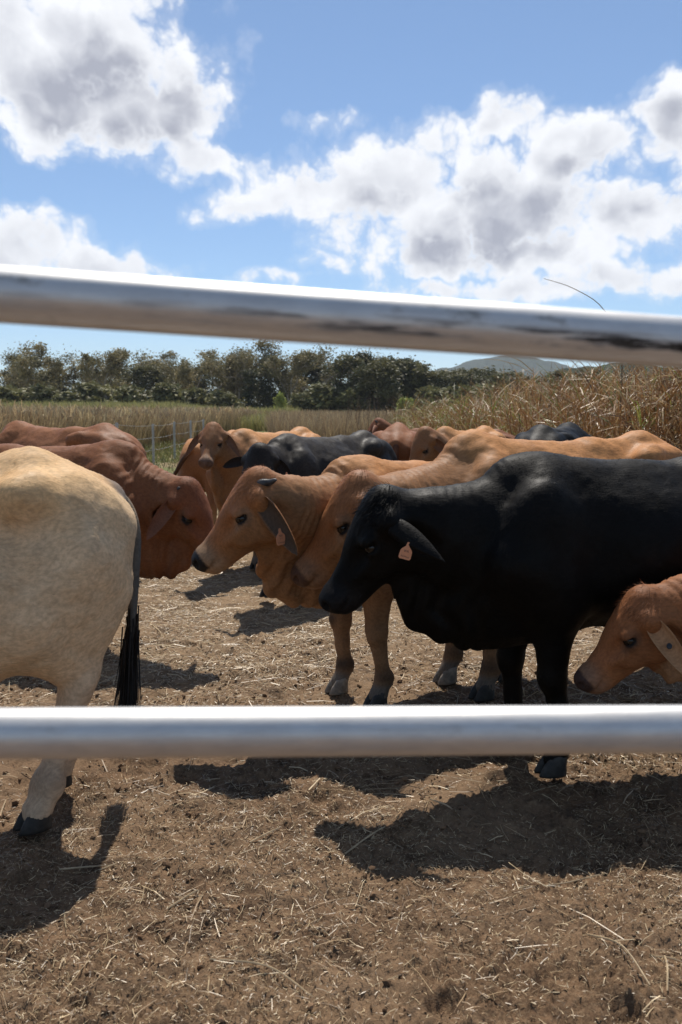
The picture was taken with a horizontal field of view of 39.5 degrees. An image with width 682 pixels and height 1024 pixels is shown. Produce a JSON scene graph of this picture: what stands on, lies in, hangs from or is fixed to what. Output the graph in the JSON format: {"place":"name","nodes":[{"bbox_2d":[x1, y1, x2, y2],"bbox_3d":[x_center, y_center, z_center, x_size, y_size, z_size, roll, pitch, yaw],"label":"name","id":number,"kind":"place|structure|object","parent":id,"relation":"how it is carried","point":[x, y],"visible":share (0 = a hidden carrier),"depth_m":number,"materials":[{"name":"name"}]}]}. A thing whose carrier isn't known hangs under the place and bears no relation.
{"place":"outdoors","nodes":[
{"label":"outdoors","id":0,"kind":"place"},
{"bbox_2d":[0,400,262,448],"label":"tall dry grass","id":1,"kind":"structure","parent":0,"point":[137,421],"depth_m":32.02,"materials":[{"name":"beige plant"}]},
{"bbox_2d":[0,409,681,1023],"bbox_3d":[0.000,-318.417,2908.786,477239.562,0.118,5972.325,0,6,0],"label":"ground","id":2,"kind":"structure","parent":0,"point":[628,1005],"depth_m":3.18,"materials":[{"name":"soil"}]},
{"bbox_2d":[0,369,25,402],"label":"dense tree","id":3,"kind":"object","parent":2,"relation":"on","point":[23,399],"visible":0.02,"depth_m":174.11,"materials":[{"name":"green plant"}]},
{"bbox_2d":[0,363,27,398],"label":"gum tree","id":4,"kind":"object","parent":2,"relation":"on","point":[12,378],"visible":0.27,"depth_m":163.87,"materials":[{"name":"green plant"}]},
{"bbox_2d":[0,384,28,403],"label":"shrub","id":5,"kind":"object","parent":2,"relation":"on","point":[7,393],"visible":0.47,"depth_m":137.17,"materials":[{"name":"green plant"}]},
{"bbox_2d":[1,340,67,401],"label":"gum tree","id":6,"kind":"object","parent":2,"relation":"on","point":[33,364],"visible":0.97,"depth_m":150.90,"materials":[{"name":"green plant"}]},
{"bbox_2d":[24,382,58,403],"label":"shrub","id":7,"kind":"object","parent":2,"relation":"on","point":[40,392],"visible":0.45,"depth_m":136.66,"materials":[{"name":"green plant"}]},
{"bbox_2d":[0,344,83,400],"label":"gum tree","id":8,"kind":"object","parent":2,"relation":"on","point":[15,382],"visible":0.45,"depth_m":162.41,"materials":[{"name":"green plant"}]},
{"bbox_2d":[23,368,77,392],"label":"dense tree","id":9,"kind":"object","parent":2,"relation":"on","point":[60,387],"visible":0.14,"depth_m":163.54,"materials":[{"name":"green plant"}]},
{"bbox_2d":[46,388,85,404],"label":"shrub","id":10,"kind":"object","parent":2,"relation":"on","point":[68,396],"visible":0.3,"depth_m":132.50,"materials":[{"name":"green plant"}]},
{"bbox_2d":[0,445,141,835],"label":"cream cow","id":11,"kind":"object","parent":2,"relation":"on","point":[70,545],"visible":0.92,"depth_m":3.37},
{"bbox_2d":[0,420,146,456],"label":"red cow","id":12,"kind":"object","parent":2,"relation":"on","point":[23,433],"visible":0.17,"depth_m":8.50},
{"bbox_2d":[55,359,126,390],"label":"gum tree","id":13,"kind":"object","parent":2,"relation":"on","point":[71,374],"visible":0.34,"depth_m":164.19,"materials":[{"name":"green plant"}]},
{"bbox_2d":[67,379,119,403],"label":"shrub","id":14,"kind":"object","parent":2,"relation":"on","point":[93,391],"visible":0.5,"depth_m":137.89,"materials":[{"name":"green plant"}]},
{"bbox_2d":[66,347,136,398],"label":"gum tree","id":15,"kind":"object","parent":2,"relation":"on","point":[115,361],"visible":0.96,"depth_m":146.91,"materials":[{"name":"green plant"}]},
{"bbox_2d":[0,439,213,578],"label":"red cow","id":16,"kind":"object","parent":2,"relation":"on","point":[174,514],"visible":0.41,"depth_m":5.77},
{"bbox_2d":[103,367,131,401],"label":"dense tree","id":17,"kind":"object","parent":2,"relation":"on","point":[109,397],"visible":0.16,"depth_m":175.95,"materials":[{"name":"green plant"}]},
{"bbox_2d":[110,383,148,403],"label":"shrub","id":18,"kind":"object","parent":2,"relation":"on","point":[131,393],"visible":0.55,"depth_m":132.13,"materials":[{"name":"green plant"}]},
{"bbox_2d":[119,362,169,402],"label":"dense tree","id":19,"kind":"object","parent":2,"relation":"on","point":[145,379],"visible":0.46,"depth_m":155.97,"materials":[{"name":"green plant"}]},
{"bbox_2d":[110,349,181,393],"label":"gum tree","id":20,"kind":"object","parent":2,"relation":"on","point":[139,359],"visible":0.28,"depth_m":168.20,"materials":[{"name":"green plant"}]},
{"bbox_2d":[1,399,299,430],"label":"green crop","id":21,"kind":"object","parent":2,"relation":"on","point":[255,423],"visible":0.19,"depth_m":101.27,"materials":[{"name":"green plant"}]},
{"bbox_2d":[115,419,203,463],"bbox_3d":[-4.938,-1.590,22.867,0.119,1.200,22.657,0,6,0],"label":"wire fence","id":22,"kind":"object","parent":2,"relation":"on","point":[154,449],"visible":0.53,"depth_m":28.17,"materials":[{"name":"metal"}]},
{"bbox_2d":[138,350,192,388],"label":"gum tree","id":23,"kind":"object","parent":2,"relation":"on","point":[169,352],"visible":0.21,"depth_m":168.23,"materials":[{"name":"green plant"}]},
{"bbox_2d":[143,377,192,404],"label":"shrub","id":24,"kind":"object","parent":2,"relation":"on","point":[167,392],"visible":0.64,"depth_m":133.72,"materials":[{"name":"green plant"}]},
{"bbox_2d":[144,437,206,494],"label":"short grass","id":25,"kind":"structure","parent":2,"relation":"on","point":[159,457],"depth_m":29.82,"materials":[{"name":"green plant"}]},
{"bbox_2d":[175,362,205,399],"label":"dense tree","id":26,"kind":"object","parent":2,"relation":"on","point":[199,375],"visible":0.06,"depth_m":171.83,"materials":[{"name":"green plant"}]},
{"bbox_2d":[156,344,228,390],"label":"gum tree","id":27,"kind":"object","parent":2,"relation":"on","point":[184,376],"visible":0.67,"depth_m":151.54,"materials":[{"name":"green plant"}]},
{"bbox_2d":[183,385,211,406],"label":"shrub","id":28,"kind":"object","parent":2,"relation":"on","point":[199,395],"visible":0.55,"depth_m":137.63,"materials":[{"name":"green plant"}]},
{"bbox_2d":[173,430,234,524],"bbox_3d":[-1.328,-0.302,10.886,0.759,1.261,2.233,2,7,18],"label":"brown cow","id":29,"kind":"object","parent":2,"relation":"on","point":[188,465],"visible":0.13,"depth_m":9.92},
{"bbox_2d":[195,359,219,397],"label":"dense tree","id":30,"kind":"object","parent":2,"relation":"on","point":[206,383],"visible":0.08,"depth_m":173.13,"materials":[{"name":"green plant"}]},
{"bbox_2d":[193,351,257,401],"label":"gum tree","id":31,"kind":"object","parent":2,"relation":"on","point":[206,365],"visible":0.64,"depth_m":149.44,"materials":[{"name":"green plant"}]},
{"bbox_2d":[205,388,247,407],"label":"shrub","id":32,"kind":"object","parent":2,"relation":"on","point":[219,398],"visible":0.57,"depth_m":133.08,"materials":[{"name":"green plant"}]},
{"bbox_2d":[209,342,265,406],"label":"gum tree","id":33,"kind":"object","parent":2,"relation":"on","point":[247,358],"visible":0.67,"depth_m":150.56,"materials":[{"name":"green plant"}]},
{"bbox_2d":[213,364,267,402],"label":"dense tree","id":34,"kind":"object","parent":2,"relation":"on","point":[257,400],"visible":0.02,"depth_m":157.51,"materials":[{"name":"green plant"}]},
{"bbox_2d":[205,340,288,406],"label":"gum tree","id":35,"kind":"object","parent":2,"relation":"on","point":[264,346],"visible":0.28,"depth_m":153.00,"materials":[{"name":"green plant"}]},
{"bbox_2d":[236,366,260,408],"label":"vine covered tree","id":36,"kind":"object","parent":2,"relation":"on","point":[248,394],"visible":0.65,"depth_m":144.31,"materials":[{"name":"green plant"}]},
{"bbox_2d":[186,422,320,569],"bbox_3d":[-0.771,-0.207,9.376,0.656,1.401,2.341,3,7,27],"label":"brown cow","id":37,"kind":"object","parent":2,"relation":"on","point":[220,447],"visible":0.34,"depth_m":8.61},
{"bbox_2d":[250,355,292,408],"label":"dense tree","id":38,"kind":"object","parent":2,"relation":"on","point":[266,399],"visible":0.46,"depth_m":148.03,"materials":[{"name":"green plant"}]},
{"bbox_2d":[273,391,287,409],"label":"bush","id":39,"kind":"object","parent":2,"relation":"on","point":[280,401],"visible":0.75,"depth_m":116.83,"materials":[{"name":"green plant"}]},
{"bbox_2d":[259,349,318,403],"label":"gum tree","id":40,"kind":"object","parent":2,"relation":"on","point":[300,364],"visible":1,"depth_m":146.04,"materials":[{"name":"green plant"}]},
{"bbox_2d":[286,392,313,410],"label":"shrub","id":41,"kind":"object","parent":2,"relation":"on","point":[296,400],"visible":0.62,"depth_m":136.53,"materials":[{"name":"green plant"}]},
{"bbox_2d":[283,350,334,397],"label":"dense tree","id":42,"kind":"object","parent":2,"relation":"on","point":[314,379],"visible":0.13,"depth_m":166.21,"materials":[{"name":"green plant"}]},
{"bbox_2d":[223,430,397,597],"bbox_3d":[-0.196,-0.009,7.923,0.661,1.325,2.210,4,8,34],"label":"dusty black cow","id":43,"kind":"object","parent":2,"relation":"on","point":[288,454],"visible":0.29,"depth_m":7.43},
{"bbox_2d":[290,380,343,411],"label":"shrub","id":44,"kind":"object","parent":2,"relation":"on","point":[319,396],"visible":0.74,"depth_m":136.92,"materials":[{"name":"green plant"}]},
{"bbox_2d":[268,344,399,395],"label":"gum tree","id":45,"kind":"object","parent":2,"relation":"on","point":[324,354],"visible":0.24,"depth_m":151.15,"materials":[{"name":"green plant"}]},
{"bbox_2d":[163,393,507,444],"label":"brown grass field","id":46,"kind":"structure","parent":2,"relation":"on","point":[324,423],"depth_m":38.93,"materials":[{"name":"brown plant"}]},
{"bbox_2d":[317,366,355,409],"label":"dense tree","id":47,"kind":"object","parent":2,"relation":"on","point":[325,373],"visible":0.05,"depth_m":162.88,"materials":[{"name":"green plant"}]},
{"bbox_2d":[0,265,681,758],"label":"yard fence","id":48,"kind":"object","parent":2,"relation":"on","point":[94,301],"visible":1,"depth_m":0.91,"materials":[{"name":"metal"}]},
{"bbox_2d":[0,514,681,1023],"bbox_3d":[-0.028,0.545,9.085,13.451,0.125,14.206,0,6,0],"label":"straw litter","id":49,"kind":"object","parent":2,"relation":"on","point":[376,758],"visible":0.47,"depth_m":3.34,"materials":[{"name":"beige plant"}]},
{"bbox_2d":[0,626,681,1023],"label":"soil clods","id":50,"kind":"object","parent":2,"relation":"on","point":[280,928],"visible":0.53,"depth_m":3.43,"materials":[{"name":"brown soil"}]},
{"bbox_2d":[191,454,502,705],"bbox_3d":[0.321,0.328,5.043,2.386,1.286,0.687,-5,8,-36],"label":"brown cow","id":51,"kind":"object","parent":2,"relation":"on","point":[269,517],"visible":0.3,"depth_m":4.48},
{"bbox_2d":[321,351,374,410],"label":"dense tree","id":52,"kind":"object","parent":2,"relation":"on","point":[341,369],"visible":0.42,"depth_m":138.64,"materials":[{"name":"green plant"}]},
{"bbox_2d":[334,386,366,414],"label":"shrub","id":53,"kind":"object","parent":2,"relation":"on","point":[343,396],"visible":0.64,"depth_m":135.98,"materials":[{"name":"green plant"}]},
{"bbox_2d":[348,348,379,402],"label":"vine covered tree","id":54,"kind":"object","parent":2,"relation":"on","point":[365,356],"visible":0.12,"depth_m":147.78,"materials":[{"name":"green plant"}]},
{"bbox_2d":[365,394,389,409],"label":"shrub","id":55,"kind":"object","parent":2,"relation":"on","point":[373,401],"visible":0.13,"depth_m":138.69,"materials":[{"name":"green plant"}]},
{"bbox_2d":[350,357,408,412],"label":"dense tree","id":56,"kind":"object","parent":2,"relation":"on","point":[385,390],"visible":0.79,"depth_m":135.06,"materials":[{"name":"green plant"}]},
{"bbox_2d":[373,422,415,460],"bbox_3d":[0.631,-0.326,10.675,0.663,1.354,2.366,0,6,4],"label":"brown cow","id":57,"kind":"object","parent":2,"relation":"on","point":[398,437],"visible":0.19,"depth_m":9.60},
{"bbox_2d":[374,352,419,409],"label":"dense tree","id":58,"kind":"object","parent":2,"relation":"on","point":[402,366],"visible":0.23,"depth_m":141.77,"materials":[{"name":"green plant"}]},
{"bbox_2d":[396,396,415,410],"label":"bush","id":59,"kind":"object","parent":2,"relation":"on","point":[402,402],"visible":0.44,"depth_m":118.79,"materials":[{"name":"green plant"}]},
{"bbox_2d":[396,355,432,409],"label":"dense tree","id":60,"kind":"object","parent":2,"relation":"on","point":[420,366],"depth_m":157.66,"materials":[{"name":"green plant"}]},
{"bbox_2d":[398,360,437,409],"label":"dense tree","id":61,"kind":"object","parent":2,"relation":"on","point":[421,376],"visible":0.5,"depth_m":140.21,"materials":[{"name":"green plant"}]},
{"bbox_2d":[412,384,448,408],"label":"shrub","id":62,"kind":"object","parent":2,"relation":"on","point":[436,391],"visible":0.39,"depth_m":131.98,"materials":[{"name":"green plant"}]},
{"bbox_2d":[414,370,459,401],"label":"dense tree","id":63,"kind":"object","parent":2,"relation":"on","point":[441,378],"visible":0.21,"depth_m":140.16,"materials":[{"name":"green plant"}]},
{"bbox_2d":[367,418,514,438],"bbox_3d":[1.340,-0.566,12.703,2.222,1.388,0.666,0,6,-4],"label":"red cow","id":64,"kind":"object","parent":2,"relation":"on","point":[378,424],"visible":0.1,"depth_m":12.52},
{"bbox_2d":[433,364,469,387],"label":"dense tree","id":65,"kind":"object","parent":2,"relation":"on","point":[445,370],"visible":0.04,"depth_m":160.31,"materials":[{"name":"green plant"}]},
{"bbox_2d":[409,425,505,461],"bbox_3d":[1.268,-0.272,10.223,0.653,1.345,2.283,4,7,30],"label":"brown cow","id":66,"kind":"object","parent":2,"relation":"on","point":[428,443],"visible":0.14,"depth_m":9.29},
{"bbox_2d":[443,382,475,407],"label":"shrub","id":67,"kind":"object","parent":2,"relation":"on","point":[459,389],"visible":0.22,"depth_m":134.04,"materials":[{"name":"green plant"}]},
{"bbox_2d":[445,368,483,406],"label":"dense tree","id":68,"kind":"object","parent":2,"relation":"on","point":[461,376],"visible":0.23,"depth_m":142.69,"materials":[{"name":"green plant"}]},
{"bbox_2d":[290,430,681,701],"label":"brown cow","id":69,"kind":"object","parent":2,"relation":"on","point":[467,456],"visible":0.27,"depth_m":4.86},
{"bbox_2d":[462,365,510,385],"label":"dense tree","id":70,"kind":"object","parent":2,"relation":"on","point":[481,372],"visible":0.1,"depth_m":149.90,"materials":[{"name":"green plant"}]},
{"bbox_2d":[469,378,511,408],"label":"shrub","id":71,"kind":"object","parent":2,"relation":"on","point":[491,386],"visible":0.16,"depth_m":132.62,"materials":[{"name":"green plant"}]},
{"bbox_2d":[477,370,511,403],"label":"dense tree","id":72,"kind":"object","parent":2,"relation":"on","point":[500,376],"visible":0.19,"depth_m":134.90,"materials":[{"name":"green plant"}]},
{"bbox_2d":[472,368,523,389],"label":"dense tree","id":73,"kind":"object","parent":2,"relation":"on","point":[511,373],"visible":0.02,"depth_m":150.26,"materials":[{"name":"green plant"}]},
{"bbox_2d":[318,451,681,778],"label":"black cow","id":74,"kind":"object","parent":2,"relation":"on","point":[547,555],"visible":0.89,"depth_m":3.80},
{"bbox_2d":[505,372,530,402],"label":"dense tree","id":75,"kind":"object","parent":2,"relation":"on","point":[523,376],"visible":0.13,"depth_m":142.00,"materials":[{"name":"green plant"}]},
{"bbox_2d":[386,279,681,450],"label":"tall cane grass","id":76,"kind":"structure","parent":2,"relation":"on","point":[655,409],"depth_m":15.12,"materials":[{"name":"beige plant"}]},
{"bbox_2d":[523,380,558,400],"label":"shrub","id":77,"kind":"object","parent":2,"relation":"on","point":[539,386],"visible":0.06,"depth_m":132.41,"materials":[{"name":"green plant"}]},
{"bbox_2d":[530,373,555,383],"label":"dense tree","id":78,"kind":"object","parent":2,"relation":"on","point":[547,380],"visible":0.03,"depth_m":139.92,"materials":[{"name":"green plant"}]},
{"bbox_2d":[514,422,591,440],"bbox_3d":[2.091,-0.165,9.092,0.677,1.380,2.456,3,7,25],"label":"black cow","id":79,"kind":"object","parent":2,"relation":"on","point":[568,431],"visible":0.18,"depth_m":8.23},
{"bbox_2d":[542,367,574,390],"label":"dense tree","id":80,"kind":"object","parent":2,"relation":"on","point":[557,375],"visible":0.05,"depth_m":148.72,"materials":[{"name":"green plant"}]},
{"bbox_2d":[554,375,586,389],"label":"dense tree","id":81,"kind":"object","parent":2,"relation":"on","point":[568,381],"visible":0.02,"depth_m":139.47,"materials":[{"name":"green plant"}]},
{"bbox_2d":[575,367,611,404],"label":"dense tree","id":82,"kind":"object","parent":2,"relation":"on","point":[597,373],"visible":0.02,"depth_m":152.60,"materials":[{"name":"green plant"}]},
{"bbox_2d":[573,574,681,693],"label":"calf","id":83,"kind":"object","parent":2,"relation":"on","point":[642,628],"visible":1,"depth_m":3.60},
{"bbox_2d":[0,0,681,404],"label":"sky","id":84,"kind":"structure","parent":0,"point":[472,150],"materials":[{"name":"blue"}]},
{"bbox_2d":[436,356,572,377],"bbox_3d":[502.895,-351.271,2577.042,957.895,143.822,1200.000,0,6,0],"label":"hill","id":85,"kind":"structure","parent":0,"point":[533,363],"depth_m":2307.99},
{"bbox_2d":[546,363,679,377],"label":"nearer hill","id":86,"kind":"structure","parent":0,"point":[608,366],"depth_m":483.04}
]}

